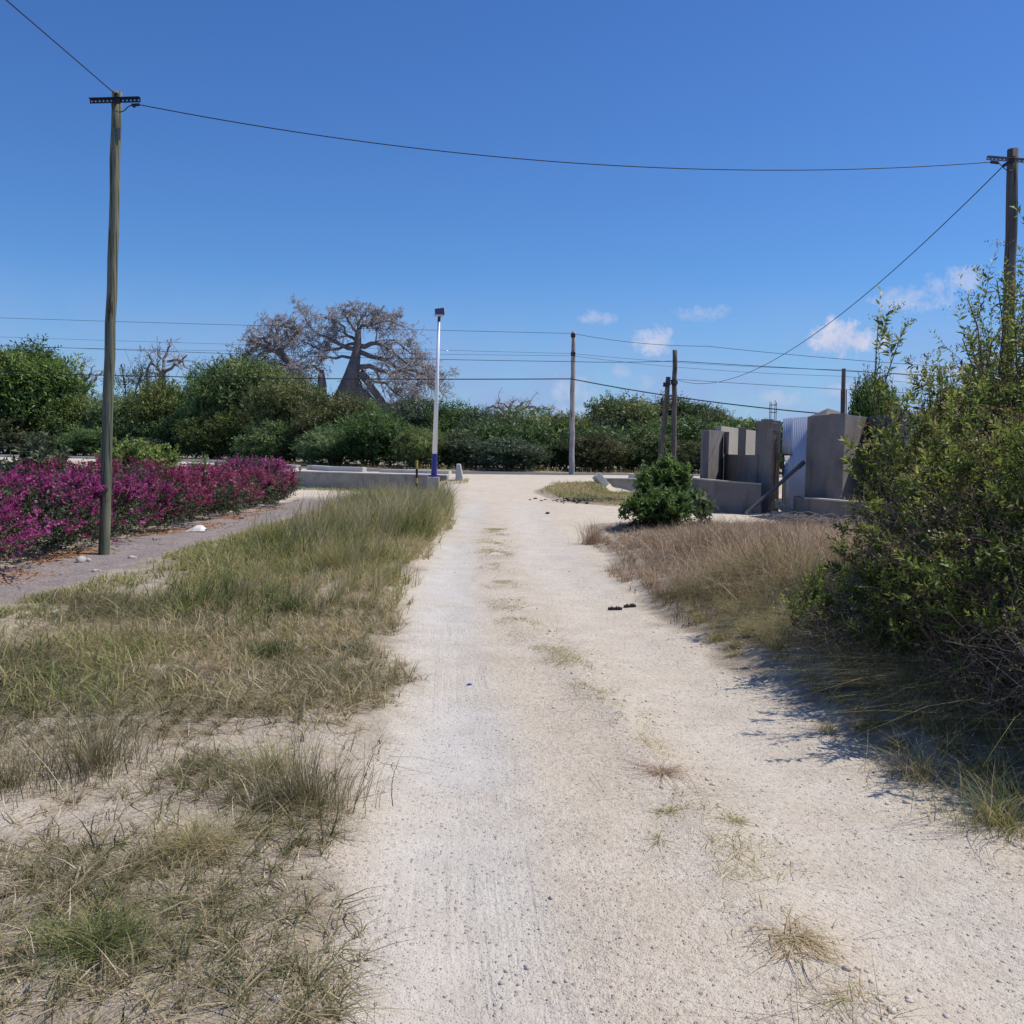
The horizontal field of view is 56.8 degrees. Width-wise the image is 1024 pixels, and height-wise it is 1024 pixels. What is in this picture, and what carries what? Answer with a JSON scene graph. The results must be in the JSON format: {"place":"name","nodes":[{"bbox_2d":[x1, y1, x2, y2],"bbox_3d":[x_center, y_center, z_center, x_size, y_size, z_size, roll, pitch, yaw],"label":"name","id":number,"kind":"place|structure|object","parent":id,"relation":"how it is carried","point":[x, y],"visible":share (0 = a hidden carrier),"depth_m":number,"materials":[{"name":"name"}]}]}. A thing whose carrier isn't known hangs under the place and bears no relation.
{"place":"outdoors","nodes":[
{"label":"outdoors","id":0,"kind":"place"},
{"bbox_2d":[0,372,815,413],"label":"overhead wire","id":1,"kind":"object","parent":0,"point":[427,379],"visible":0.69,"depth_m":47.34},
{"bbox_2d":[0,457,1023,1023],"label":"dirt road","id":2,"kind":"structure","parent":0,"point":[482,795],"depth_m":4.00,"materials":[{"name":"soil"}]},
{"bbox_2d":[87,435,183,469],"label":"lime bush","id":3,"kind":"object","parent":2,"relation":"on","point":[138,452],"visible":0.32,"depth_m":22.90,"materials":[{"name":"green plant"}]},
{"bbox_2d":[180,464,288,512],"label":"bougainvillea bush","id":4,"kind":"object","parent":2,"relation":"on","point":[250,480],"visible":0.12,"depth_m":23.60,"materials":[{"name":"purple plant"}]},
{"bbox_2d":[203,464,303,506],"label":"bougainvillea bush","id":5,"kind":"object","parent":2,"relation":"on","point":[277,482],"visible":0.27,"depth_m":25.51,"materials":[{"name":"purple plant"}]},
{"bbox_2d":[206,454,302,499],"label":"bougainvillea bush","id":6,"kind":"object","parent":2,"relation":"on","point":[264,463],"visible":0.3,"depth_m":28.10,"materials":[{"name":"purple plant"}]},
{"bbox_2d":[426,307,444,492],"bbox_3d":[-2.837,-4.064,35.397,0.618,7.132,0.450,1,4,0],"label":"street light","id":7,"kind":"object","parent":2,"relation":"on","point":[433,477],"visible":0.91,"depth_m":35.38,"materials":[{"name":"metal"}]},
{"bbox_2d":[567,516,619,544],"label":"grass tussock","id":8,"kind":"object","parent":2,"relation":"on","point":[590,540],"depth_m":16.26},
{"bbox_2d":[462,528,858,1023],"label":"track weeds","id":9,"kind":"object","parent":2,"relation":"on","point":[707,831],"visible":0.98,"depth_m":4.56,"materials":[{"name":"beige plant"}]},
{"bbox_2d":[658,377,670,458],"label":"utility pole","id":10,"kind":"object","parent":2,"relation":"on","point":[666,384],"visible":0.7,"depth_m":41.23,"materials":[{"name":"brown wood"}]},
{"bbox_2d":[594,749,735,792],"bbox_3d":[0.766,1.300,4.805,0.802,0.046,0.677,3,4,31],"label":"dead tuft","id":11,"kind":"object","parent":2,"relation":"on","point":[666,772],"visible":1,"depth_m":4.77,"materials":[{"name":"beige plant"}]},
{"bbox_2d":[670,350,677,463],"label":"utility pole","id":12,"kind":"object","parent":2,"relation":"on","point":[674,382],"visible":0.84,"depth_m":41.20,"materials":[{"name":"brown wood"}]},
{"bbox_2d":[0,345,957,376],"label":"overhead wire","id":13,"kind":"object","parent":12,"relation":"attached to","point":[494,360],"visible":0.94,"depth_m":47.12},
{"bbox_2d":[453,532,940,1023],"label":"straw debris","id":14,"kind":"object","parent":2,"relation":"on","point":[686,811],"visible":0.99,"depth_m":4.38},
{"bbox_2d":[483,533,1023,1023],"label":"soil clods","id":15,"kind":"object","parent":2,"relation":"on","point":[907,997],"visible":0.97,"depth_m":4.44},
{"bbox_2d":[771,435,779,510],"bbox_3d":[7.127,-0.994,25.592,0.227,2.151,0.101,1,4,0],"label":"timber post","id":16,"kind":"object","parent":2,"relation":"on","point":[774,482],"visible":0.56,"depth_m":25.56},
{"bbox_2d":[745,460,805,514],"bbox_3d":[6.886,-0.642,24.732,1.640,1.436,0.157,0,4,-11],"label":"prop pole","id":17,"kind":"object","parent":2,"relation":"on","point":[802,463],"visible":1,"depth_m":24.72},
{"bbox_2d":[723,886,883,992],"bbox_3d":[0.950,1.389,3.088,0.510,0.061,0.612,3,4,26],"label":"dead tuft","id":18,"kind":"object","parent":2,"relation":"on","point":[803,938],"visible":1,"depth_m":3.05,"materials":[{"name":"beige plant"}]},
{"bbox_2d":[776,968,928,1023],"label":"dead tuft","id":19,"kind":"object","parent":2,"relation":"on","point":[860,979],"visible":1,"depth_m":2.76,"materials":[{"name":"beige plant"}]},
{"bbox_2d":[804,413,912,520],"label":"gateway wall","id":20,"kind":"structure","parent":2,"relation":"on","point":[826,476],"depth_m":24.18,"materials":[{"name":"concrete"}]},
{"bbox_2d":[781,417,806,511],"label":"metal gate","id":21,"kind":"structure","parent":20,"relation":"attached to","point":[794,440],"depth_m":25.50,"materials":[{"name":"metal"}]},
{"bbox_2d":[847,361,906,432],"bbox_3d":[11.403,-2.231,29.873,2.116,5.223,2.216,2,4,17],"label":"bushy tree","id":22,"kind":"object","parent":2,"relation":"on","point":[862,402],"visible":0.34,"depth_m":29.55,"materials":[{"name":"green plant"}]},
{"bbox_2d":[0,449,1023,1023],"bbox_3d":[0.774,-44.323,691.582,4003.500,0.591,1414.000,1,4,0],"label":"ground","id":23,"kind":"structure","parent":0,"point":[744,663],"depth_m":4.39,"materials":[{"name":"soil"}]},
{"bbox_2d":[0,489,52,571],"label":"bougainvillea bush","id":24,"kind":"object","parent":23,"relation":"on","point":[11,504],"visible":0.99,"depth_m":10.95,"materials":[{"name":"purple plant"}]},
{"bbox_2d":[0,407,61,454],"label":"bush","id":25,"kind":"object","parent":23,"relation":"on","point":[13,429],"visible":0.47,"depth_m":76.34,"materials":[{"name":"green plant"}]},
{"bbox_2d":[0,428,72,475],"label":"papaya plant","id":26,"kind":"object","parent":23,"relation":"on","point":[32,452],"visible":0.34,"depth_m":22.26,"materials":[{"name":"green plant"}]},
{"bbox_2d":[0,430,80,454],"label":"bush","id":27,"kind":"object","parent":23,"relation":"on","point":[7,445],"visible":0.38,"depth_m":74.97,"materials":[{"name":"green plant"}]},
{"bbox_2d":[0,333,97,428],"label":"bushy tree","id":28,"kind":"object","parent":23,"relation":"on","point":[19,393],"visible":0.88,"depth_m":77.89,"materials":[{"name":"green plant"}]},
{"bbox_2d":[0,462,118,560],"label":"bougainvillea bush","id":29,"kind":"object","parent":23,"relation":"on","point":[37,510],"visible":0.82,"depth_m":12.85,"materials":[{"name":"purple plant"}]},
{"bbox_2d":[0,714,140,814],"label":"grass tussock","id":30,"kind":"object","parent":23,"relation":"on","point":[6,783],"depth_m":4.33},
{"bbox_2d":[21,391,122,455],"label":"bushy tree","id":31,"kind":"object","parent":23,"relation":"on","point":[70,412],"visible":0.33,"depth_m":77.80,"materials":[{"name":"green plant"}]},
{"bbox_2d":[48,425,125,456],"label":"bush","id":32,"kind":"object","parent":23,"relation":"on","point":[81,439],"visible":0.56,"depth_m":73.09,"materials":[{"name":"green plant"}]},
{"bbox_2d":[0,460,201,551],"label":"bougainvillea bush","id":33,"kind":"object","parent":23,"relation":"on","point":[139,515],"visible":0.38,"depth_m":15.21,"materials":[{"name":"purple plant"}]},
{"bbox_2d":[70,383,149,444],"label":"bush","id":34,"kind":"object","parent":23,"relation":"on","point":[120,414],"visible":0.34,"depth_m":75.95,"materials":[{"name":"green plant"}]},
{"bbox_2d":[1,668,231,807],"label":"grass tussock","id":35,"kind":"object","parent":23,"relation":"on","point":[93,752],"depth_m":4.56,"materials":[{"name":"plant"}]},
{"bbox_2d":[0,868,233,1011],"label":"grass tussock","id":36,"kind":"object","parent":23,"relation":"on","point":[96,932],"depth_m":2.93,"materials":[{"name":"plant"}]},
{"bbox_2d":[16,451,218,533],"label":"bougainvillea bush","id":37,"kind":"object","parent":23,"relation":"on","point":[184,486],"visible":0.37,"depth_m":17.23,"materials":[{"name":"purple plant"}]},
{"bbox_2d":[99,338,170,399],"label":"tree","id":38,"kind":"object","parent":23,"relation":"on","point":[135,373],"visible":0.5,"depth_m":83.48,"materials":[{"name":"brown plant"}]},
{"bbox_2d":[0,506,294,584],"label":"fallen leaves","id":39,"kind":"object","parent":23,"relation":"on","point":[93,548],"visible":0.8,"depth_m":13.55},
{"bbox_2d":[0,513,297,604],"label":"footpath","id":40,"kind":"structure","parent":23,"relation":"on","point":[141,547],"depth_m":13.08,"materials":[{"name":"concrete"}]},
{"bbox_2d":[89,90,140,554],"bbox_3d":[-5.537,-2.432,13.259,0.568,6.836,0.526,-3,5,-44],"label":"utility pole","id":41,"kind":"object","parent":40,"relation":"on","point":[116,98],"visible":0.98,"depth_m":13.20,"materials":[{"name":"brown wood"}]},
{"bbox_2d":[139,104,990,170],"bbox_3d":[1.198,-5.368,14.029,12.854,0.440,0.014,0,4,-8],"label":"overhead wire","id":42,"kind":"object","parent":41,"relation":"attached to","point":[555,161],"visible":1,"depth_m":13.95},
{"bbox_2d":[118,437,190,455],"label":"bushy tree","id":43,"kind":"object","parent":23,"relation":"on","point":[152,441],"visible":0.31,"depth_m":70.10,"materials":[{"name":"green plant"}]},
{"bbox_2d":[123,375,195,455],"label":"bushy tree","id":44,"kind":"object","parent":23,"relation":"on","point":[161,399],"visible":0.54,"depth_m":73.89,"materials":[{"name":"green plant"}]},
{"bbox_2d":[141,338,203,382],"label":"bare tree","id":45,"kind":"object","parent":23,"relation":"on","point":[173,361],"visible":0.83,"depth_m":88.97,"materials":[{"name":"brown plant"}]},
{"bbox_2d":[92,459,266,521],"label":"bougainvillea bush","id":46,"kind":"object","parent":23,"relation":"on","point":[224,482],"visible":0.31,"depth_m":20.02,"materials":[{"name":"purple plant"}]},
{"bbox_2d":[82,795,302,897],"bbox_3d":[-1.218,1.254,3.635,0.836,0.184,0.992,1,4,0],"label":"grass tussock","id":47,"kind":"object","parent":23,"relation":"on","point":[199,835],"depth_m":3.67,"materials":[{"name":"plant"}]},
{"bbox_2d":[167,356,232,458],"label":"bushy tree","id":48,"kind":"object","parent":23,"relation":"on","point":[191,402],"visible":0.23,"depth_m":70.31,"materials":[{"name":"green plant"}]},
{"bbox_2d":[167,405,258,458],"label":"bushy tree","id":49,"kind":"object","parent":23,"relation":"on","point":[199,426],"visible":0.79,"depth_m":66.58,"materials":[{"name":"green plant"}]},
{"bbox_2d":[0,509,459,730],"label":"meadow grass","id":50,"kind":"structure","parent":23,"relation":"on","point":[198,550],"depth_m":7.66,"materials":[{"name":"plant"}]},
{"bbox_2d":[0,584,471,1023],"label":"verge grass","id":51,"kind":"structure","parent":23,"relation":"on","point":[85,873],"depth_m":3.69,"materials":[{"name":"plant"}]},
{"bbox_2d":[195,344,303,459],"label":"bushy tree","id":52,"kind":"object","parent":23,"relation":"on","point":[229,393],"visible":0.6,"depth_m":68.39,"materials":[{"name":"green plant"}]},
{"bbox_2d":[207,626,322,663],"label":"grass tussock","id":53,"kind":"object","parent":23,"relation":"on","point":[274,648],"depth_m":7.09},
{"bbox_2d":[222,516,310,547],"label":"grass tussock","id":54,"kind":"object","parent":23,"relation":"on","point":[267,532],"depth_m":14.04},
{"bbox_2d":[227,310,308,381],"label":"baobab tree","id":55,"kind":"object","parent":23,"relation":"on","point":[274,337],"visible":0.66,"depth_m":92.74,"materials":[{"name":"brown plant"}]},
{"bbox_2d":[206,731,336,792],"bbox_3d":[-1.182,1.184,4.627,0.732,0.179,0.834,1,4,0],"label":"grass tussock","id":56,"kind":"object","parent":23,"relation":"on","point":[267,758],"depth_m":4.59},
{"bbox_2d":[226,417,320,461],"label":"bush","id":57,"kind":"object","parent":23,"relation":"on","point":[260,446],"visible":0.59,"depth_m":61.48,"materials":[{"name":"green plant"}]},
{"bbox_2d":[235,368,326,462],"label":"bushy tree","id":58,"kind":"object","parent":23,"relation":"on","point":[274,402],"visible":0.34,"depth_m":64.14,"materials":[{"name":"green plant"}]},
{"bbox_2d":[176,700,399,844],"bbox_3d":[-0.889,1.121,4.264,0.912,0.464,1.132,3,4,25],"label":"grass tussock","id":59,"kind":"object","parent":23,"relation":"on","point":[303,780],"depth_m":4.21,"materials":[{"name":"plant"}]},
{"bbox_2d":[245,580,334,617],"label":"grass tussock","id":60,"kind":"object","parent":23,"relation":"on","point":[283,600],"depth_m":8.86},
{"bbox_2d":[104,473,528,645],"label":"tall grass","id":61,"kind":"structure","parent":23,"relation":"on","point":[380,510],"depth_m":12.99,"materials":[{"name":"plant"}]},
{"bbox_2d":[187,463,449,491],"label":"retaining wall","id":62,"kind":"structure","parent":23,"relation":"on","point":[324,478],"depth_m":37.96,"materials":[{"name":"concrete"}]},
{"bbox_2d":[287,424,364,465],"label":"bushy tree","id":63,"kind":"object","parent":23,"relation":"on","point":[316,444],"visible":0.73,"depth_m":55.87,"materials":[{"name":"green plant"}]},
{"bbox_2d":[279,383,375,461],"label":"bushy tree","id":64,"kind":"object","parent":23,"relation":"on","point":[324,410],"visible":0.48,"depth_m":60.62,"materials":[{"name":"green plant"}]},
{"bbox_2d":[308,529,383,575],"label":"grass tussock","id":65,"kind":"object","parent":23,"relation":"on","point":[334,558],"depth_m":11.55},
{"bbox_2d":[283,294,460,411],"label":"baobab tree","id":66,"kind":"object","parent":23,"relation":"on","point":[354,367],"visible":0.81,"depth_m":86.97,"materials":[{"name":"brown plant"}]},
{"bbox_2d":[331,407,414,466],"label":"bushy tree","id":67,"kind":"object","parent":23,"relation":"on","point":[372,429],"visible":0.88,"depth_m":54.65,"materials":[{"name":"green plant"}]},
{"bbox_2d":[0,452,781,508],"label":"roadside grass","id":68,"kind":"structure","parent":23,"relation":"on","point":[605,492],"depth_m":36.42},
{"bbox_2d":[378,392,443,465],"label":"bushy tree","id":69,"kind":"object","parent":23,"relation":"on","point":[411,413],"visible":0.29,"depth_m":58.83,"materials":[{"name":"green plant"}]},
{"bbox_2d":[390,424,448,468],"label":"bushy tree","id":70,"kind":"object","parent":23,"relation":"on","point":[412,446],"visible":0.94,"depth_m":52.25,"materials":[{"name":"green plant"}]},
{"bbox_2d":[416,394,480,465],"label":"bushy tree","id":71,"kind":"object","parent":23,"relation":"on","point":[447,417],"visible":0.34,"depth_m":58.92,"materials":[{"name":"green plant"}]},
{"bbox_2d":[0,413,916,471],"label":"undergrowth","id":72,"kind":"object","parent":23,"relation":"on","point":[686,430],"visible":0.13,"depth_m":55.00,"materials":[{"name":"green plant"}]},
{"bbox_2d":[437,428,492,468],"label":"bushy tree","id":73,"kind":"object","parent":23,"relation":"on","point":[459,446],"visible":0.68,"depth_m":52.92,"materials":[{"name":"green plant"}]},
{"bbox_2d":[452,403,517,467],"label":"bushy tree","id":74,"kind":"object","parent":23,"relation":"on","point":[488,415],"visible":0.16,"depth_m":57.21,"materials":[{"name":"green plant"}]},
{"bbox_2d":[466,435,555,470],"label":"bushy tree","id":75,"kind":"object","parent":23,"relation":"on","point":[517,453],"visible":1,"depth_m":50.88,"materials":[{"name":"green plant"}]},
{"bbox_2d":[495,399,559,468],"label":"bush","id":76,"kind":"object","parent":23,"relation":"on","point":[531,416],"visible":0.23,"depth_m":58.70,"materials":[{"name":"green plant"}]},
{"bbox_2d":[526,431,574,470],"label":"bushy tree","id":77,"kind":"object","parent":23,"relation":"on","point":[555,443],"visible":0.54,"depth_m":53.29,"materials":[{"name":"green plant"}]},
{"bbox_2d":[536,408,596,469],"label":"bushy tree","id":78,"kind":"object","parent":23,"relation":"on","point":[563,418],"visible":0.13,"depth_m":55.99,"materials":[{"name":"green plant"}]},
{"bbox_2d":[558,430,637,471],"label":"bushy tree","id":79,"kind":"object","parent":23,"relation":"on","point":[592,449],"visible":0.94,"depth_m":51.85,"materials":[{"name":"green plant"}]},
{"bbox_2d":[583,389,679,469],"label":"bushy tree","id":80,"kind":"object","parent":23,"relation":"on","point":[633,410],"visible":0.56,"depth_m":58.19,"materials":[{"name":"green plant"}]},
{"bbox_2d":[612,426,681,471],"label":"bushy tree","id":81,"kind":"object","parent":23,"relation":"on","point":[640,452],"visible":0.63,"depth_m":53.08,"materials":[{"name":"green plant"}]},
{"bbox_2d":[618,483,701,527],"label":"round bush","id":82,"kind":"object","parent":23,"relation":"on","point":[652,507],"visible":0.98,"depth_m":18.29,"materials":[{"name":"green plant"}]},
{"bbox_2d":[631,448,697,501],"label":"round bush","id":83,"kind":"object","parent":23,"relation":"on","point":[676,475],"visible":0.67,"depth_m":19.07,"materials":[{"name":"green plant"}]},
{"bbox_2d":[653,439,700,473],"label":"bushy tree","id":84,"kind":"object","parent":23,"relation":"on","point":[690,453],"visible":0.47,"depth_m":52.26,"materials":[{"name":"green plant"}]},
{"bbox_2d":[642,390,725,435],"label":"bushy tree","id":85,"kind":"object","parent":23,"relation":"on","point":[685,406],"visible":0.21,"depth_m":60.09,"materials":[{"name":"green plant"}]},
{"bbox_2d":[691,487,718,525],"bbox_3d":[3.919,-0.091,19.406,0.548,0.880,0.956,3,4,29],"label":"sapling","id":86,"kind":"object","parent":23,"relation":"on","point":[702,501],"visible":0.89,"depth_m":19.25,"materials":[{"name":"green plant"}]},
{"bbox_2d":[691,405,735,432],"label":"bushy tree","id":87,"kind":"object","parent":23,"relation":"on","point":[715,416],"visible":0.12,"depth_m":56.86,"materials":[{"name":"green plant"}]},
{"bbox_2d":[685,478,761,513],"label":"planter wall","id":88,"kind":"structure","parent":23,"relation":"on","point":[736,497],"depth_m":25.83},
{"bbox_2d":[716,426,755,473],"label":"wall","id":89,"kind":"structure","parent":23,"relation":"on","point":[750,441],"depth_m":29.86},
{"bbox_2d":[700,402,780,512],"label":"gateway wall","id":90,"kind":"structure","parent":23,"relation":"on","point":[716,458],"depth_m":27.11,"materials":[{"name":"concrete"}]},
{"bbox_2d":[587,508,902,634],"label":"russet grass","id":91,"kind":"structure","parent":23,"relation":"on","point":[691,539],"depth_m":11.66,"materials":[{"name":"plant"}]},
{"bbox_2d":[742,511,876,528],"bbox_3d":[6.233,0.261,19.928,3.018,0.516,2.560,3,4,22],"label":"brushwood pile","id":92,"kind":"object","parent":23,"relation":"on","point":[801,516],"visible":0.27,"depth_m":19.73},
{"bbox_2d":[640,513,1023,845],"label":"grass","id":93,"kind":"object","parent":23,"relation":"on","point":[876,687],"visible":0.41,"depth_m":6.09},
{"bbox_2d":[793,496,893,522],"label":"planter wall","id":94,"kind":"structure","parent":23,"relation":"on","point":[813,505],"depth_m":22.90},
{"bbox_2d":[767,548,970,687],"bbox_3d":[2.700,0.778,6.703,1.805,1.100,1.821,1,4,0],"label":"shrub","id":95,"kind":"object","parent":23,"relation":"on","point":[827,601],"visible":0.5,"depth_m":6.49,"materials":[{"name":"green plant"}]},
{"bbox_2d":[831,284,928,575],"bbox_3d":[3.346,-0.559,8.563,0.854,2.924,0.840,1,4,0],"label":"flowering shrub","id":96,"kind":"object","parent":23,"relation":"on","point":[889,408],"visible":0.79,"depth_m":8.57,"materials":[{"name":"green plant"}]},
{"bbox_2d":[812,355,1023,692],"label":"shrub","id":97,"kind":"object","parent":23,"relation":"on","point":[952,512],"visible":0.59,"depth_m":6.41,"materials":[{"name":"green plant"}]},
{"bbox_2d":[826,721,1017,797],"bbox_3d":[2.053,1.218,4.644,1.140,0.330,1.121,4,5,42],"label":"grass tussock","id":98,"kind":"object","parent":23,"relation":"on","point":[921,772],"depth_m":4.80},
{"bbox_2d":[829,275,1023,584],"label":"flowering shrub","id":99,"kind":"object","parent":23,"relation":"on","point":[939,409],"visible":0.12,"depth_m":8.65,"materials":[{"name":"green plant"}]},
{"bbox_2d":[858,523,1023,712],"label":"shrub","id":100,"kind":"object","parent":23,"relation":"on","point":[930,612],"visible":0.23,"depth_m":5.78,"materials":[{"name":"green plant"}]},
{"bbox_2d":[877,746,1023,850],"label":"grass tussock","id":101,"kind":"object","parent":23,"relation":"on","point":[994,818],"depth_m":4.14,"materials":[{"name":"plant"}]},
{"bbox_2d":[882,447,1023,755],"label":"flowering shrub","id":102,"kind":"object","parent":23,"relation":"on","point":[952,598],"visible":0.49,"depth_m":5.37,"materials":[{"name":"green plant"}]},
{"bbox_2d":[904,202,1023,546],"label":"flowering shrub","id":103,"kind":"object","parent":23,"relation":"on","point":[1005,350],"visible":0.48,"depth_m":7.62,"materials":[{"name":"green plant"}]},
{"bbox_2d":[913,530,1023,760],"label":"shrub","id":104,"kind":"object","parent":23,"relation":"on","point":[1005,623],"visible":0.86,"depth_m":5.06,"materials":[{"name":"green plant"}]},
{"bbox_2d":[986,148,1023,385],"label":"utility pole","id":105,"kind":"object","parent":23,"relation":"on","point":[1012,159],"visible":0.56,"depth_m":15.05,"materials":[{"name":"brown wood"}]},
{"bbox_2d":[0,0,1023,424],"label":"sky","id":106,"kind":"structure","parent":0,"point":[221,222],"materials":[{"name":"blue"}]},
{"bbox_2d":[301,465,781,476],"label":"tarmac road","id":107,"kind":"structure","parent":0,"point":[471,472],"depth_m":47.50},
{"bbox_2d":[569,331,575,474],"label":"utility pole","id":108,"kind":"object","parent":107,"relation":"on","point":[572,424],"visible":0.98,"depth_m":46.17,"materials":[{"name":"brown wood"}]},
{"bbox_2d":[15,318,956,367],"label":"overhead wire","id":109,"kind":"object","parent":108,"relation":"attached to","point":[497,331],"visible":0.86,"depth_m":46.66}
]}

